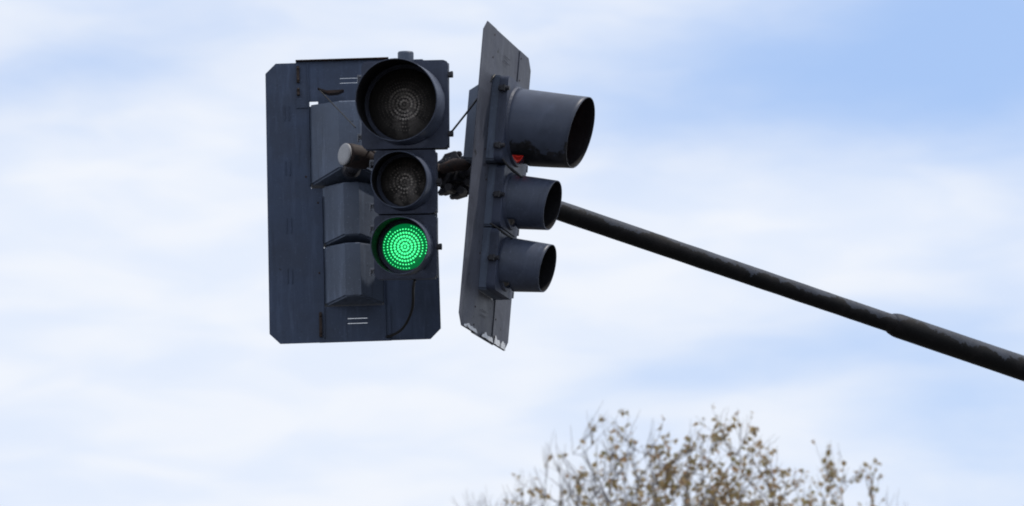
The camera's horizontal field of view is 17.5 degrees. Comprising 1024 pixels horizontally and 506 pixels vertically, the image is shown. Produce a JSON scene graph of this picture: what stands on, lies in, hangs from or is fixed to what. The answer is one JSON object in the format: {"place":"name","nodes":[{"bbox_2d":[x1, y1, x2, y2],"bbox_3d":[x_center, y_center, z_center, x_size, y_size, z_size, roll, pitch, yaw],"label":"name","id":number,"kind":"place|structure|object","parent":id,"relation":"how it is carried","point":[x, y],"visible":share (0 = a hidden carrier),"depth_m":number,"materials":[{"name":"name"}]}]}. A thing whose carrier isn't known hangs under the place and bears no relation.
{"place":"outdoors","nodes":[
{"label":"outdoors","id":0,"kind":"place"},
{"bbox_2d":[466,485,511,505],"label":"bare tree","id":1,"kind":"object","parent":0,"point":[484,499],"visible":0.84,"depth_m":54.98,"materials":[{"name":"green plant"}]},
{"bbox_2d":[0,0,1023,505],"label":"sky","id":2,"kind":"structure","parent":0,"point":[870,153],"materials":[{"name":"blue"}]},
{"bbox_2d":[452,402,844,505],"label":"autumn tree","id":3,"kind":"object","parent":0,"point":[662,484],"visible":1,"depth_m":41.95,"materials":[{"name":"brown plant"}]},
{"bbox_2d":[786,440,904,505],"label":"autumn tree","id":4,"kind":"object","parent":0,"point":[831,476],"visible":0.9,"depth_m":46.35,"materials":[{"name":"brown plant"}]},
{"label":"road","id":5,"kind":"structure","parent":0,"visible":0},
{"bbox_2d":[438,160,1023,380],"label":"traffic light mast","id":6,"kind":"object","parent":5,"relation":"on","point":[955,345],"visible":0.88,"depth_m":14.26,"materials":[{"name":"metal"}]},
{"bbox_2d":[338,143,470,199],"bbox_3d":[-0.393,-0.347,13.087,0.606,0.182,0.372,5,-13,-22],"label":"mounting bracket","id":7,"kind":"object","parent":6,"relation":"attached to","point":[353,160],"visible":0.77,"depth_m":13.13,"materials":[{"name":"black metal"}]},
{"bbox_2d":[265,57,440,343],"bbox_3d":[-0.638,-0.189,13.368,0.676,1.176,0.446,-2,-16,-1],"label":"traffic light","id":8,"kind":"object","parent":7,"relation":"attached to","point":[324,285],"visible":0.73,"depth_m":13.21,"materials":[{"name":"paint"}]},
{"bbox_2d":[319,90,355,127],"bbox_3d":[-0.684,-0.568,13.117,0.014,0.233,0.342,6,-14,-27],"label":"cable","id":9,"kind":"object","parent":8,"relation":"attached to","point":[337,108],"visible":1,"depth_m":13.13,"materials":[{"name":"black rubber"}]},
{"bbox_2d":[355,51,453,279],"bbox_3d":[-0.412,-0.341,12.714,0.370,0.878,0.451,-1,-4,6],"label":"traffic light","id":10,"kind":"object","parent":7,"relation":"attached to","point":[402,104],"visible":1,"depth_m":12.73,"materials":[{"name":"paint"}]},
{"bbox_2d":[385,279,415,337],"bbox_3d":[-0.426,0.224,12.961,0.090,0.160,0.486,5,-13,-21],"label":"cable","id":11,"kind":"object","parent":10,"relation":"attached to","point":[410,313],"visible":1,"depth_m":12.98,"materials":[{"name":"black rubber"}]},
{"bbox_2d":[357,60,453,149],"bbox_3d":[-0.411,-0.567,12.770,0.370,0.339,0.045,-1,-4,6],"label":"door","id":12,"kind":"structure","parent":10,"relation":"in","point":[439,139],"depth_m":12.75,"materials":[{"name":"grey paint"}]},
{"bbox_2d":[369,150,441,214],"bbox_3d":[-0.409,-0.273,12.750,0.277,0.244,0.045,-1,-4,6],"label":"door","id":13,"kind":"structure","parent":10,"relation":"in","point":[430,206],"depth_m":12.74,"materials":[{"name":"grey paint"}]},
{"bbox_2d":[370,215,441,279],"bbox_3d":[-0.407,-0.021,12.732,0.277,0.244,0.045,-1,-4,6],"label":"door","id":14,"kind":"structure","parent":10,"relation":"in","point":[430,221],"depth_m":12.72,"materials":[{"name":"grey paint"}]},
{"bbox_2d":[452,74,495,130],"bbox_3d":[-0.152,-0.574,12.839,0.211,0.270,0.008,8,-14,-32],"label":"cable","id":15,"kind":"object","parent":10,"relation":"attached to","point":[467,111],"visible":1,"depth_m":12.82,"materials":[{"name":"black rubber"}]},
{"bbox_2d":[459,21,594,350],"bbox_3d":[0.046,-0.252,12.974,0.490,1.199,0.652,2,-11,17],"label":"traffic light","id":16,"kind":"object","parent":7,"relation":"attached to","point":[515,123],"visible":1,"depth_m":12.88,"materials":[{"name":"paint"}]},
{"bbox_2d":[486,228,513,299],"bbox_3d":[-0.035,0.044,12.935,0.045,0.244,0.277,2,-11,17],"label":"door","id":17,"kind":"structure","parent":16,"relation":"in","point":[493,285],"depth_m":12.83,"materials":[{"name":"grey paint"}]},
{"bbox_2d":[490,223,512,238],"bbox_3d":[-0.033,-0.088,12.840,0.033,0.044,0.136,-10,-15,39],"label":"cable","id":18,"kind":"object","parent":16,"relation":"attached to","point":[501,231],"visible":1,"depth_m":12.81,"materials":[{"name":"black rubber"}]},
{"bbox_2d":[492,165,518,236],"bbox_3d":[-0.016,-0.202,12.982,0.045,0.244,0.277,2,-11,17],"label":"door","id":19,"kind":"structure","parent":16,"relation":"in","point":[503,174],"depth_m":12.88,"materials":[{"name":"grey paint"}]},
{"bbox_2d":[493,76,527,175],"bbox_3d":[0.009,-0.493,13.036,0.045,0.339,0.370,1,-11,17],"label":"door","id":20,"kind":"structure","parent":16,"relation":"in","point":[507,87],"depth_m":12.89,"materials":[{"name":"grey paint"}]},
{"bbox_2d":[502,159,522,177],"bbox_3d":[0.006,-0.345,12.896,0.136,0.093,0.049,9,-15,-37],"label":"cable","id":21,"kind":"object","parent":16,"relation":"attached to","point":[511,169],"visible":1,"depth_m":12.85,"materials":[{"name":"black rubber"}]}
]}

